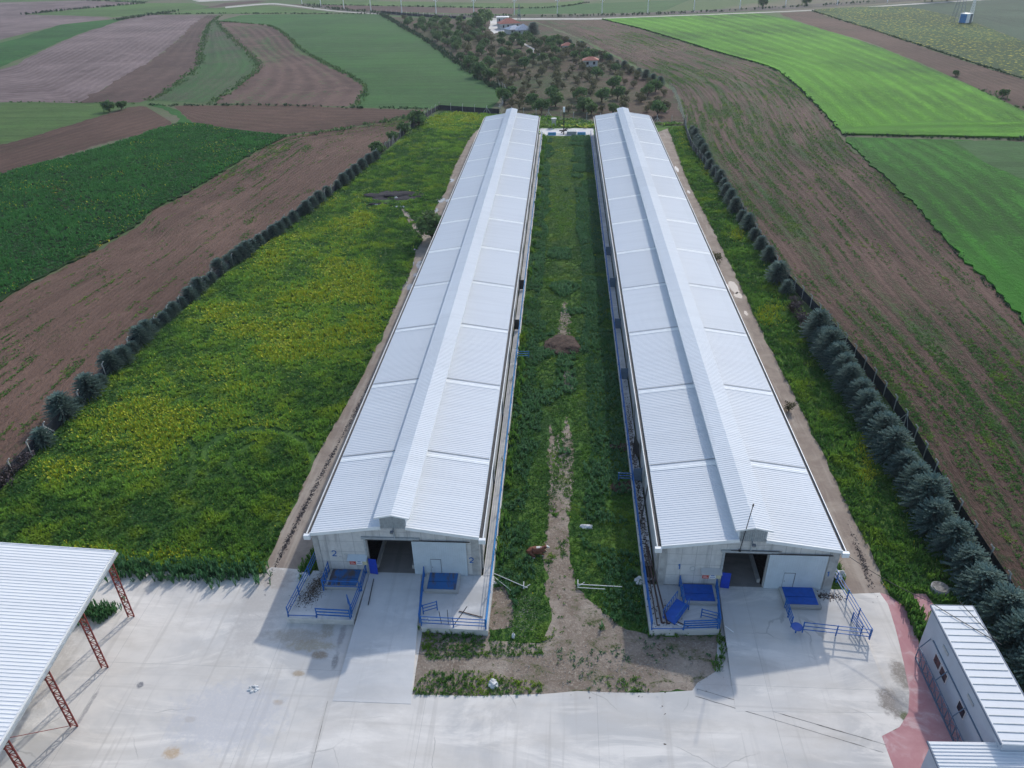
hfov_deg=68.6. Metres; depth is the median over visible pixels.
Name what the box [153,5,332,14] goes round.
green field
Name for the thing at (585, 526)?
white stone
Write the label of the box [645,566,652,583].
pit floor
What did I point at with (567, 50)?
orchard tree
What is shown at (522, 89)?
orchard shrub
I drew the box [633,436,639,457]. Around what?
side door
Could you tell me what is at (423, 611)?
swung gate
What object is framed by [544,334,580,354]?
soil mound
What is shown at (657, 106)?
orchard tree
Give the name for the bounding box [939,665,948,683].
window
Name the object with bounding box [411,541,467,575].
sliding door
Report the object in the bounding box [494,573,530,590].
white pipes
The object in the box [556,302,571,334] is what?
wheel rut
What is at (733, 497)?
cattle barn
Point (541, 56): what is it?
orchard tree
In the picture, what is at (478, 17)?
green tree
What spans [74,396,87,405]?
conifer
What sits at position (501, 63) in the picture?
orchard tree
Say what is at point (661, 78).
dark conifer
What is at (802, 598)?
pit cover
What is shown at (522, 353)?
side hurdle
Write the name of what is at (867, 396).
conifer
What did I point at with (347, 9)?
field edge growth
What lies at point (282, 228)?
conifer
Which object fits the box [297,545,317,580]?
wall weeds
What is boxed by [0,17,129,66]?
bright green strip
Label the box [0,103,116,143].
light green field
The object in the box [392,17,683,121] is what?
orchard ground
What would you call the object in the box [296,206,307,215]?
conifer
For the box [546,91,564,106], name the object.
orchard tree
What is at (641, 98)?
orchard shrub
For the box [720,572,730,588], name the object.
blue door
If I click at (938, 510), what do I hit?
conifer
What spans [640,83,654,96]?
orchard tree
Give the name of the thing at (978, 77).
plowed field
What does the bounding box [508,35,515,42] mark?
orchard tree
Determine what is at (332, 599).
loading platform
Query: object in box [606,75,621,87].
orchard tree
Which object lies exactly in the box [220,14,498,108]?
pasture
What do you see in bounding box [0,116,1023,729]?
meadow
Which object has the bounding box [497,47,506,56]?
orchard tree
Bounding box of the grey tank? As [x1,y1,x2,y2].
[567,130,576,134]
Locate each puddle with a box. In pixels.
[416,260,422,268]
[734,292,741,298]
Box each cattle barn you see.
[303,108,539,575]
[594,107,849,589]
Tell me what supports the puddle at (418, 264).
on the track at (298, 547)
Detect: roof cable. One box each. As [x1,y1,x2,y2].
[934,604,1001,644]
[960,602,997,641]
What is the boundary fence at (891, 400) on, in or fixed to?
on the meadow
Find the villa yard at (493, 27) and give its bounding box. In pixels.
[489,20,503,33]
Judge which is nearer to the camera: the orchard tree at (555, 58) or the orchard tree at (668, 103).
the orchard tree at (668, 103)
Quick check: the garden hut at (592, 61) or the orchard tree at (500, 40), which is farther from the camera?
the orchard tree at (500, 40)
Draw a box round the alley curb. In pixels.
[641,562,644,583]
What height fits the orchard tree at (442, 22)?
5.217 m
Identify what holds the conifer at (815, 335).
on the meadow
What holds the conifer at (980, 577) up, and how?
on the meadow
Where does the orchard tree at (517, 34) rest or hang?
on the orchard ground at (672, 113)
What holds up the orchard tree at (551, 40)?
on the orchard ground at (672, 113)
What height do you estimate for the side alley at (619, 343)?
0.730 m
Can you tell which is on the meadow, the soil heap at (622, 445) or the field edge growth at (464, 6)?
the soil heap at (622, 445)
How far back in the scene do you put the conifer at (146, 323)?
111.94 m
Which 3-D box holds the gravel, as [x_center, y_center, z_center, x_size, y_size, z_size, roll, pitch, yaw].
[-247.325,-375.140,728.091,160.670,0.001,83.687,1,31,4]
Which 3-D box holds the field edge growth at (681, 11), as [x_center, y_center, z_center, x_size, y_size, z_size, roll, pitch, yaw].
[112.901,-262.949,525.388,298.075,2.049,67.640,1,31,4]
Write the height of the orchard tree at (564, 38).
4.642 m
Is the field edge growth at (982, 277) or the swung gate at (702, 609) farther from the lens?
the field edge growth at (982, 277)
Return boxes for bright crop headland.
[840,120,1023,136]
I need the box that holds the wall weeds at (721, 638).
[648,629,727,671]
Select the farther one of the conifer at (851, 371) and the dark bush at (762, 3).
the dark bush at (762, 3)
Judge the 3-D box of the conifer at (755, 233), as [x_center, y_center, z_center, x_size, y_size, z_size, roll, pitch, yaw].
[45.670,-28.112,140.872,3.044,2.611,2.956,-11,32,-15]
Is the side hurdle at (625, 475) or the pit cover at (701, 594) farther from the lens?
the side hurdle at (625, 475)
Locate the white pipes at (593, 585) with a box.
[577,579,621,588]
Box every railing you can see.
[286,551,315,614]
[321,561,329,587]
[321,580,359,591]
[349,565,366,617]
[418,566,424,622]
[420,616,485,628]
[679,575,684,602]
[715,579,721,628]
[784,597,793,626]
[802,622,872,639]
[835,569,872,638]
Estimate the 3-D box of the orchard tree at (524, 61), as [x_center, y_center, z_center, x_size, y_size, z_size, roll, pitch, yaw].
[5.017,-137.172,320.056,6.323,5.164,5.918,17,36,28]
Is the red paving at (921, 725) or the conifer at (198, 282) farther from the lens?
the conifer at (198, 282)
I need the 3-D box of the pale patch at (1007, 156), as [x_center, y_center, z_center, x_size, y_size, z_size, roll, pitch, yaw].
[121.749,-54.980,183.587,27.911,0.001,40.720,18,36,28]
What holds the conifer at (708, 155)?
on the meadow
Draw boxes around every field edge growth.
[9,100,134,103]
[21,1,144,14]
[81,0,145,2]
[113,9,178,19]
[143,15,221,100]
[148,102,432,108]
[203,12,377,13]
[208,21,264,103]
[216,20,369,106]
[280,109,437,135]
[302,4,435,14]
[306,1,589,7]
[378,12,506,88]
[461,0,874,16]
[603,18,846,135]
[812,10,1022,78]
[841,132,1023,140]
[850,144,1022,320]
[981,89,1023,109]
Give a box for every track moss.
[268,509,303,583]
[294,473,321,530]
[316,423,350,487]
[333,387,367,451]
[848,520,877,596]
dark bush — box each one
[99,99,114,111]
[115,100,126,109]
[455,52,464,59]
[460,54,473,65]
[470,59,488,74]
[481,67,498,80]
[712,251,722,262]
[758,0,768,6]
[783,400,796,412]
[953,70,960,75]
[998,88,1010,97]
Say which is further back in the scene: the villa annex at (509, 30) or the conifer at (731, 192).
the villa annex at (509, 30)
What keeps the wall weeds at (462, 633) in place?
on the dirt lot
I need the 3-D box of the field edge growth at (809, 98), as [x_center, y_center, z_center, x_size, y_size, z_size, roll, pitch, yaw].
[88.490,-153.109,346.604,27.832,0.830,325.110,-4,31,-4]
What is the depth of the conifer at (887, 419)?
83.77 m
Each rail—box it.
[287,614,316,617]
[651,628,682,629]
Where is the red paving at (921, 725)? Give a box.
[880,593,962,767]
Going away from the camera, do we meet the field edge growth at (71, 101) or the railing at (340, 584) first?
the railing at (340, 584)
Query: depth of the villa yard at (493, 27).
458.50 m
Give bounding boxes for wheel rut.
[547,425,559,512]
[555,417,574,511]
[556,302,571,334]
[556,430,565,524]
[561,370,572,388]
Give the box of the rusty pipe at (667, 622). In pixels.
[647,546,669,623]
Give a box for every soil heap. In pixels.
[610,443,626,451]
[610,480,631,492]
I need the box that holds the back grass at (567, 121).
[496,113,681,133]
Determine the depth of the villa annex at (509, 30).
427.17 m
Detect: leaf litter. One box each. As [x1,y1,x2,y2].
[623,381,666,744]
[817,590,845,600]
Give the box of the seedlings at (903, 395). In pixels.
[583,24,1023,584]
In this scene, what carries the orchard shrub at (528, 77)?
on the orchard ground at (672, 113)
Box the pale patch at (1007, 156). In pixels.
[953,140,1023,178]
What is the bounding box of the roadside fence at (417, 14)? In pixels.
[381,10,465,18]
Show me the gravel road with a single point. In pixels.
(697, 14)
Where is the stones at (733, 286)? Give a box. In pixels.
[728,281,739,293]
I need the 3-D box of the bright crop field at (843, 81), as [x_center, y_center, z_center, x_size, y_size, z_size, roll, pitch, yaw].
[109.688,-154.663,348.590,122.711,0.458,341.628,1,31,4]
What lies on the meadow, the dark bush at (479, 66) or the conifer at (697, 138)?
the conifer at (697, 138)
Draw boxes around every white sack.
[296,572,309,581]
[488,678,498,688]
[834,570,845,579]
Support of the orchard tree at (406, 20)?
on the orchard ground at (672, 113)
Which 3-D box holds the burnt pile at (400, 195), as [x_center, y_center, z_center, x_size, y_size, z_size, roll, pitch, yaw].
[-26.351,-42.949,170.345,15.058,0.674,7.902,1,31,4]
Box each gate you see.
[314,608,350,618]
[422,601,437,613]
[514,319,518,329]
[519,279,523,288]
[606,247,610,255]
[610,278,614,286]
[615,318,620,328]
[621,368,627,379]
[633,468,642,480]
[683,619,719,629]
[700,608,718,621]
[851,612,863,634]
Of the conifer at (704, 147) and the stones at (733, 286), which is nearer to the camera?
the stones at (733, 286)
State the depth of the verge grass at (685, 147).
92.18 m
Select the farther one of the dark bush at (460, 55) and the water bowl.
the dark bush at (460, 55)
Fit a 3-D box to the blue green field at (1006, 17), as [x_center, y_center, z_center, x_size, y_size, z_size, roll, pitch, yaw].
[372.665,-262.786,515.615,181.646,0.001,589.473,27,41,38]
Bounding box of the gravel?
[193,0,230,1]
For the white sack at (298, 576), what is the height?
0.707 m
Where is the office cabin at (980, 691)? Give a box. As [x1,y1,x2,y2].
[915,604,1023,751]
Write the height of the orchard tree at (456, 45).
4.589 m
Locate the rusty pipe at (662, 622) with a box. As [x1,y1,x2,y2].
[645,545,664,623]
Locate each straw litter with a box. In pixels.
[289,585,317,607]
[297,573,328,607]
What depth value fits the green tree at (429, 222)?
142.52 m
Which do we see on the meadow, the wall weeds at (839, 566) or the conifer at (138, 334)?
the conifer at (138, 334)
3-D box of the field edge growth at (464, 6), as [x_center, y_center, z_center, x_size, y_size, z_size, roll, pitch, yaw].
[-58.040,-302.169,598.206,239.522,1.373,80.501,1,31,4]
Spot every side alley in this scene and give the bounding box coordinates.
[483,135,541,575]
[590,134,651,565]
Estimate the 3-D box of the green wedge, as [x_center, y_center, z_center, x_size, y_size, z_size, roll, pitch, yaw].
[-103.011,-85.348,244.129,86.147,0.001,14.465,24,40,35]
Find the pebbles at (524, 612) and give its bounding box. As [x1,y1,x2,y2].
[502,581,550,644]
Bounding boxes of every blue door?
[368,558,377,573]
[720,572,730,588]
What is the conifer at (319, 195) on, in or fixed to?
on the meadow
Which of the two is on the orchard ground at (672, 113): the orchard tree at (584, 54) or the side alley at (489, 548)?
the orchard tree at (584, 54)
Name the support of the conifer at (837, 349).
on the meadow
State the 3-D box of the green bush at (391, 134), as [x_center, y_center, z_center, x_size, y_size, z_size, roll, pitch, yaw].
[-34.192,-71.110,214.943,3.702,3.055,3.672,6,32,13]
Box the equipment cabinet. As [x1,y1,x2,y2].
[958,13,973,22]
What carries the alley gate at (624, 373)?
on the side alley at (619, 343)
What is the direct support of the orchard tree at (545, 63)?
on the orchard ground at (672, 113)
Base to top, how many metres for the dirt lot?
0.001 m
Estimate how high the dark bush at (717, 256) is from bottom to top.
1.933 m
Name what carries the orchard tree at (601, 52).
on the orchard ground at (672, 113)
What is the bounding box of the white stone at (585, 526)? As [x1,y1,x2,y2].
[580,524,592,528]
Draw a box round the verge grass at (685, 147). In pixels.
[667,125,998,634]
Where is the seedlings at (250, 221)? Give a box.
[0,112,425,463]
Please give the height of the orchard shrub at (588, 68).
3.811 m
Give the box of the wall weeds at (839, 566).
[834,562,845,582]
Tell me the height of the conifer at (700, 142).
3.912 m
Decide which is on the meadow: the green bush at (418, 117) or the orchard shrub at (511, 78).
the green bush at (418, 117)
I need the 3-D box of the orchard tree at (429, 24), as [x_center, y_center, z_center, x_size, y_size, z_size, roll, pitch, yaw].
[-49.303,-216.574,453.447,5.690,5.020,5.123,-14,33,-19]
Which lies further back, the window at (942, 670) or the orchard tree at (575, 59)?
the orchard tree at (575, 59)
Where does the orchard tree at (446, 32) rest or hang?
on the orchard ground at (672, 113)
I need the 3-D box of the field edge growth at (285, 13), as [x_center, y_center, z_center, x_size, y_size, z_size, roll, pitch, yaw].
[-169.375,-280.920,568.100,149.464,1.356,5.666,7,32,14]
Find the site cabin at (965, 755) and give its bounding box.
[921,741,1023,767]
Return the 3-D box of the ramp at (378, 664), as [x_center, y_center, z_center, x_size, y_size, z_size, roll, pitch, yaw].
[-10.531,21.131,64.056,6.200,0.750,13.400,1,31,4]
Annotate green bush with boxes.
[368,141,386,152]
[386,131,399,139]
[396,122,411,133]
[407,109,428,124]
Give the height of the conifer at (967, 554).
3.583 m
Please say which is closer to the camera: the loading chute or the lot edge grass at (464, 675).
the lot edge grass at (464, 675)
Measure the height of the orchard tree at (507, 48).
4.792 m
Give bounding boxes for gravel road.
[493,0,976,19]
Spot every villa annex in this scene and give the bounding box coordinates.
[504,25,516,33]
[515,24,528,33]
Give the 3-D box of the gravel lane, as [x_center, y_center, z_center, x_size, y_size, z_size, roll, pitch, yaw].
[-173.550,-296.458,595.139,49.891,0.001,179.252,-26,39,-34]
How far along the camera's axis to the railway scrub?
518.47 m
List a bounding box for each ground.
[0,0,1023,566]
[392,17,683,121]
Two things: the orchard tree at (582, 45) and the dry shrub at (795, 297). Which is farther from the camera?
the orchard tree at (582, 45)
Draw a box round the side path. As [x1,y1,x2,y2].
[402,209,424,238]
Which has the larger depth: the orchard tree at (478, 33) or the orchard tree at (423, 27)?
the orchard tree at (423, 27)
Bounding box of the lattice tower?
[950,0,966,22]
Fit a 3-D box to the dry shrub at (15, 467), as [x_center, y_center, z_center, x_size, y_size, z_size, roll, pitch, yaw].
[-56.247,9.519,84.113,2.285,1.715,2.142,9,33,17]
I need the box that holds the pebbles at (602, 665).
[456,636,724,698]
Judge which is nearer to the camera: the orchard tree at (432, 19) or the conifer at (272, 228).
the conifer at (272, 228)
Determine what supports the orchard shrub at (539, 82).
on the orchard ground at (672, 113)
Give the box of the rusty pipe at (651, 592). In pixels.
[645,557,659,625]
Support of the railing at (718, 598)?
on the loading platform at (668, 592)
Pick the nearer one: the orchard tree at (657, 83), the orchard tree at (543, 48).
the orchard tree at (657, 83)
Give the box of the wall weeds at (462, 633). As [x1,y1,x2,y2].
[417,625,496,640]
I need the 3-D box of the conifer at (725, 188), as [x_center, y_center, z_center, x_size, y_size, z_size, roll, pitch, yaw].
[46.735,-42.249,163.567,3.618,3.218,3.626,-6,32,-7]
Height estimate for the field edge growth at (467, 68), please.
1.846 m
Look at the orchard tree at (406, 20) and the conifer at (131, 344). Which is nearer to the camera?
the conifer at (131, 344)
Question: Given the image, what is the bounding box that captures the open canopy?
[0,542,134,767]
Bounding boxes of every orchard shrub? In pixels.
[503,79,513,87]
[507,97,514,105]
[508,74,516,81]
[514,91,526,100]
[518,86,525,92]
[524,74,532,81]
[536,79,543,85]
[553,76,562,83]
[562,71,570,78]
[565,104,572,111]
[577,61,586,68]
[582,73,589,79]
[585,65,593,75]
[587,88,594,94]
[598,105,606,111]
[619,100,628,107]
[620,95,629,101]
[626,66,635,73]
[630,80,637,86]
[632,70,640,75]
[636,94,645,102]
[654,95,662,100]
[659,89,668,95]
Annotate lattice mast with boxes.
[970,0,975,19]
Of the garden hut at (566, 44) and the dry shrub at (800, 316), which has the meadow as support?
the dry shrub at (800, 316)
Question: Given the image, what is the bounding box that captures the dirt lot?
[413,512,716,695]
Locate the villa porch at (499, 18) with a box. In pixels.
[496,16,508,21]
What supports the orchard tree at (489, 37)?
on the orchard ground at (672, 113)
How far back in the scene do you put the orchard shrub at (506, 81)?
279.51 m
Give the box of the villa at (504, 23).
[496,18,519,29]
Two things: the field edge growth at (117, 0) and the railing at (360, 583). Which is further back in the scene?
the field edge growth at (117, 0)
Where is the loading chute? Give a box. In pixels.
[663,591,689,624]
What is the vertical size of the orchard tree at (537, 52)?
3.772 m
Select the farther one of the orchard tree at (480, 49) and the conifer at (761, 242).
the orchard tree at (480, 49)
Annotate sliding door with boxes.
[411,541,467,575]
[763,555,828,589]
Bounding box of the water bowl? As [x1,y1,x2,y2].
[791,622,802,632]
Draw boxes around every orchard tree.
[403,17,412,24]
[413,23,419,29]
[418,18,425,24]
[420,24,427,31]
[426,21,432,29]
[428,17,437,22]
[432,23,440,28]
[432,32,441,41]
[438,19,448,25]
[442,29,452,37]
[443,39,451,44]
[450,36,460,41]
[451,41,461,50]
[453,29,462,36]
[455,15,464,21]
[461,44,471,53]
[463,33,473,42]
[467,23,475,29]
[468,30,476,36]
[474,31,484,39]
[475,34,483,41]
[476,45,486,54]
[481,38,489,44]
[484,55,495,66]
[486,35,495,43]
[486,44,494,50]
[486,51,495,57]
[495,75,506,85]
[495,87,512,101]
[496,37,505,44]
[496,60,505,67]
[497,31,506,36]
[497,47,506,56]
[502,45,512,55]
[502,55,511,65]
[506,41,513,46]
[506,86,517,95]
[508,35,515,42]
[509,66,520,74]
[511,31,520,37]
[511,49,521,55]
[512,54,523,58]
[514,99,523,108]
[517,40,525,47]
[517,56,530,68]
[521,34,528,39]
[523,31,532,37]
[523,93,538,104]
[526,48,532,54]
[527,36,535,43]
[529,53,536,59]
[529,59,536,65]
[531,43,539,48]
[531,98,550,113]
[533,38,542,45]
[534,49,541,55]
[536,52,548,62]
[536,66,546,74]
[539,46,549,51]
[542,61,551,67]
[544,85,559,96]
[545,37,555,45]
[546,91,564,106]
[550,45,560,53]
[550,57,560,64]
[550,71,562,81]
[551,82,560,87]
[554,60,562,64]
[555,39,563,46]
[555,53,565,61]
[558,51,567,59]
[560,35,568,42]
[561,47,570,56]
[569,50,579,57]
[572,57,579,63]
[572,86,587,97]
[575,48,583,55]
[576,96,592,111]
[577,42,587,47]
[579,51,592,60]
[585,101,597,114]
[588,48,598,56]
[589,79,596,85]
[590,65,604,78]
[594,87,610,101]
[598,50,606,59]
[603,53,610,59]
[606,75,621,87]
[608,102,619,112]
[611,63,621,71]
[611,86,625,98]
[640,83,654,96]
[647,79,662,91]
[650,100,668,114]
[661,100,670,110]
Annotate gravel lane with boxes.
[225,3,375,13]
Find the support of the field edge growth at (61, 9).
on the lime field at (125, 10)
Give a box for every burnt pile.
[364,191,424,199]
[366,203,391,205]
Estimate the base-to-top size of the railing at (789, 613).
1.352 m
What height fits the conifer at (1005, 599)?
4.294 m
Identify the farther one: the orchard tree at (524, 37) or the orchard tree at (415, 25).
the orchard tree at (415, 25)
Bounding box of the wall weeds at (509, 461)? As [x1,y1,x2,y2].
[495,132,547,562]
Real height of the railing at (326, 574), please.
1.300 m
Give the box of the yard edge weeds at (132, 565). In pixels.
[104,551,271,589]
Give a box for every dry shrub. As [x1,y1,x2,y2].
[0,464,16,486]
[1,462,22,475]
[11,447,35,466]
[786,298,803,312]
[789,294,805,304]
[793,308,810,321]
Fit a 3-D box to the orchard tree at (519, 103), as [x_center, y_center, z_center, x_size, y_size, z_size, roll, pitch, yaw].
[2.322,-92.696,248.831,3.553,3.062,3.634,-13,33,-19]
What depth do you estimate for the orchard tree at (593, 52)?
336.26 m
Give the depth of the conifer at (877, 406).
86.51 m
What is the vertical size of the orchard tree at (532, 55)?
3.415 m
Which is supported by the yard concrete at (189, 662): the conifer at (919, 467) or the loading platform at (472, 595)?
the loading platform at (472, 595)
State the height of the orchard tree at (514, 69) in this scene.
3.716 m
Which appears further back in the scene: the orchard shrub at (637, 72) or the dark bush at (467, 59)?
the dark bush at (467, 59)
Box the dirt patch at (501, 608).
[489,586,513,629]
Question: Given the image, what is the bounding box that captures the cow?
[526,544,549,558]
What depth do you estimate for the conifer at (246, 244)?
139.93 m
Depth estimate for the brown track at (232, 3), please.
667.22 m
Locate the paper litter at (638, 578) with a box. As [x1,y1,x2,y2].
[634,576,651,584]
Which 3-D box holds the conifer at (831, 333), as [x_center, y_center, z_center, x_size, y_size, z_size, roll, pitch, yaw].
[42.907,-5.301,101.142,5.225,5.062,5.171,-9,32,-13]
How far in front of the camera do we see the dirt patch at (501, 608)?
66.12 m
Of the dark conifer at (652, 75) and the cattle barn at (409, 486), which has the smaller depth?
the cattle barn at (409, 486)
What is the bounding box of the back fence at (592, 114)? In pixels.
[511,107,686,121]
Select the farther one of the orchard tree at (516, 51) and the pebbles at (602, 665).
the orchard tree at (516, 51)
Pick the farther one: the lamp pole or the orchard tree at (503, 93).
the orchard tree at (503, 93)
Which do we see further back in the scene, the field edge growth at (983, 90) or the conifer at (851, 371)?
the field edge growth at (983, 90)
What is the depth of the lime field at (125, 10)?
634.22 m
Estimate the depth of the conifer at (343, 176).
178.01 m
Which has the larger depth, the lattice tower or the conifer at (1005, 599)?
the lattice tower
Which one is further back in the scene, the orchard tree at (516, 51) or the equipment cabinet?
the equipment cabinet
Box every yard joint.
[696,696,880,751]
[699,689,885,744]
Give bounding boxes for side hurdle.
[516,351,528,355]
[618,472,632,479]
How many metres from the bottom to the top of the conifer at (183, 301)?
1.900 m
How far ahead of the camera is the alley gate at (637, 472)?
79.48 m
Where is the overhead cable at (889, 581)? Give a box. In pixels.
[849,556,932,602]
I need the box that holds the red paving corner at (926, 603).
[913,594,932,619]
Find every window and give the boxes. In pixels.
[933,652,941,670]
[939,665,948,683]
[956,699,966,719]
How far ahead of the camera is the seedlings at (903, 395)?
122.97 m
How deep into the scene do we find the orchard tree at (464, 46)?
361.32 m
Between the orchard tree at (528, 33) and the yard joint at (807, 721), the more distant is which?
the orchard tree at (528, 33)
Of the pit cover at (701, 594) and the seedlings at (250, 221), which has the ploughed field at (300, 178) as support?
the seedlings at (250, 221)
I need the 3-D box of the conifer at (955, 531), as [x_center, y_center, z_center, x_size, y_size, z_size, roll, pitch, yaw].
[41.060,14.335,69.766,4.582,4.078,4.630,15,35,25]
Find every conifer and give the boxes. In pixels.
[27,426,58,451]
[41,390,84,423]
[70,371,106,401]
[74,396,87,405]
[92,377,105,391]
[94,349,125,373]
[96,373,109,386]
[113,344,137,364]
[125,324,152,346]
[126,340,140,353]
[136,319,160,337]
[150,317,163,330]
[157,311,170,324]
[163,307,176,318]
[165,301,182,314]
[175,296,189,307]
[180,285,200,302]
[189,276,208,293]
[190,284,201,295]
[201,275,213,286]
[206,271,219,282]
[209,257,228,274]
[221,254,235,267]
[227,249,243,264]
[233,244,249,259]
[239,240,256,255]
[248,238,258,249]
[253,234,265,245]
[261,230,271,240]
[267,224,281,237]
[273,220,287,233]
[280,216,292,227]
[288,210,300,222]
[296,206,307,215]
[299,200,314,214]
[307,196,319,208]
[312,190,327,203]
[321,185,334,197]
[332,180,341,188]
[335,172,351,185]
[345,168,356,179]
[349,163,363,175]
[356,158,368,168]
[363,153,376,163]
[371,150,380,160]
[526,22,540,35]
[620,60,627,68]
[640,69,649,78]
[648,73,656,78]
[658,76,665,84]
[689,127,701,137]
[693,135,703,146]
[693,138,706,151]
[697,143,710,157]
[702,151,713,162]
[704,158,716,169]
[708,164,720,176]
[713,169,727,182]
[718,178,728,188]
[718,183,733,196]
[723,188,736,205]
[726,196,742,213]
[734,209,747,221]
[738,212,757,230]
[746,227,761,240]
[752,235,769,249]
[759,245,778,262]
[764,260,791,285]
[778,279,796,294]
[798,308,835,340]
[808,325,828,350]
[809,324,847,362]
[817,341,853,370]
[825,351,861,382]
[830,361,866,396]
[841,376,877,409]
[846,387,882,418]
[854,400,889,432]
[860,411,904,451]
[866,425,918,466]
[882,447,922,484]
[892,459,932,497]
[897,470,954,515]
[907,496,958,543]
[923,516,979,560]
[940,541,992,580]
[948,560,1008,607]
[969,580,1023,639]
[987,607,1023,665]
[1004,642,1023,692]
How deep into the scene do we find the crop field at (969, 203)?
159.16 m
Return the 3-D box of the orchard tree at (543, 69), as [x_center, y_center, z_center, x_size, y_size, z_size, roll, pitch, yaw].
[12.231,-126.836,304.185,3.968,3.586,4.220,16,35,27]
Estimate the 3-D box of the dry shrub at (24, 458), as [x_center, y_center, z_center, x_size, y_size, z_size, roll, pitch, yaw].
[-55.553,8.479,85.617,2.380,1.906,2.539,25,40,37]
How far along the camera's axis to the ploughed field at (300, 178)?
135.34 m
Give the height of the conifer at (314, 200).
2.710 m
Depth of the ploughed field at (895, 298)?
129.90 m
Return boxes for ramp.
[333,572,421,703]
[719,586,897,712]
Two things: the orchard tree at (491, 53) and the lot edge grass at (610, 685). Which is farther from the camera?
the orchard tree at (491, 53)
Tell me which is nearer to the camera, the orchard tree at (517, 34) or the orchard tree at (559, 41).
the orchard tree at (559, 41)
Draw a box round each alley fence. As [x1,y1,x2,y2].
[485,133,541,628]
[591,135,652,627]
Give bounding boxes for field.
[0,1,136,39]
[0,15,216,102]
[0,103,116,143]
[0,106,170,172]
[0,118,408,470]
[0,123,285,301]
[33,3,213,16]
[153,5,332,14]
[154,18,256,102]
[174,105,423,134]
[217,22,362,105]
[307,0,583,7]
[533,20,1023,591]
[602,13,1023,137]
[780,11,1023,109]
[814,6,1023,77]
[846,137,1023,324]
[865,0,1023,40]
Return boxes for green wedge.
[146,104,191,122]
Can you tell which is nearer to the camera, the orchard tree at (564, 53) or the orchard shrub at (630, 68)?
the orchard shrub at (630, 68)
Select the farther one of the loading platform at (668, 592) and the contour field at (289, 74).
the contour field at (289, 74)
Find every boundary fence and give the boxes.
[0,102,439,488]
[439,103,498,113]
[684,115,1017,588]
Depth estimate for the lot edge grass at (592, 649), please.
61.55 m
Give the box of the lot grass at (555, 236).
[490,136,647,642]
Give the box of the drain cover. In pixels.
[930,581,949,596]
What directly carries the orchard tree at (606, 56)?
on the orchard ground at (672, 113)
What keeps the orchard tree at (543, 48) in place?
on the orchard ground at (672, 113)
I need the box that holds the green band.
[0,0,140,2]
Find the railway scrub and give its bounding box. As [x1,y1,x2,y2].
[302,0,919,17]
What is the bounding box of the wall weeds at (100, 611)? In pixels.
[71,593,124,625]
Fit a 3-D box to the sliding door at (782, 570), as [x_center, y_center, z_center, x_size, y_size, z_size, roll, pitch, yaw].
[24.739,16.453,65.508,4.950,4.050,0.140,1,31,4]
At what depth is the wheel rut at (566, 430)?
82.96 m
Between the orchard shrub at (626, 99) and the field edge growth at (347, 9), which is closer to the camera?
the orchard shrub at (626, 99)
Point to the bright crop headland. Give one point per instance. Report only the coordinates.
(983, 128)
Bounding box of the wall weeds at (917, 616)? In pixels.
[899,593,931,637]
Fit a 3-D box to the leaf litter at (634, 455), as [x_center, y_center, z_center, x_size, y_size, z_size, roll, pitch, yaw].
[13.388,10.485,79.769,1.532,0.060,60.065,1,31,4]
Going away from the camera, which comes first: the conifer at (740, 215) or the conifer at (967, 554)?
the conifer at (967, 554)
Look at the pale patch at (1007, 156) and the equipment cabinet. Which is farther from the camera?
the equipment cabinet
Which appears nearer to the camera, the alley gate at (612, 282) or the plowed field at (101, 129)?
the alley gate at (612, 282)
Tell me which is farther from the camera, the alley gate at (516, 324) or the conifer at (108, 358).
the alley gate at (516, 324)
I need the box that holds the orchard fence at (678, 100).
[669,81,684,117]
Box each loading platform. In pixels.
[287,571,369,624]
[421,575,493,635]
[643,584,718,635]
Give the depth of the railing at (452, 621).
63.45 m
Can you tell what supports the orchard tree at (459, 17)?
on the orchard ground at (672, 113)
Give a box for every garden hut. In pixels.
[561,42,572,50]
[582,56,598,66]
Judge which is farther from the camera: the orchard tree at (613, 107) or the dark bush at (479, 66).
the dark bush at (479, 66)
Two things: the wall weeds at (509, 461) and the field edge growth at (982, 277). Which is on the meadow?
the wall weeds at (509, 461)
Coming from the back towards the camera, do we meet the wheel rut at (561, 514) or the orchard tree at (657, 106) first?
the orchard tree at (657, 106)
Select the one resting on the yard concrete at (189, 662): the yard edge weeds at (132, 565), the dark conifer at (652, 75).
the yard edge weeds at (132, 565)
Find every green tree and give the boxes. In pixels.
[414,209,441,240]
[470,11,488,27]
[477,8,493,22]
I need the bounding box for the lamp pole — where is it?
[559,107,566,134]
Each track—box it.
[184,1,265,10]
[266,130,478,570]
[658,129,889,594]
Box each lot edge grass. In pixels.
[413,668,543,696]
[421,632,543,660]
[556,635,715,690]
[605,675,648,691]
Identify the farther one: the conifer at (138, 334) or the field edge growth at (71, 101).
the field edge growth at (71, 101)
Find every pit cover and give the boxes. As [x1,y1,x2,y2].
[324,568,363,589]
[424,572,460,593]
[680,583,717,605]
[779,587,821,608]
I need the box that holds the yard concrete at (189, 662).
[0,567,908,767]

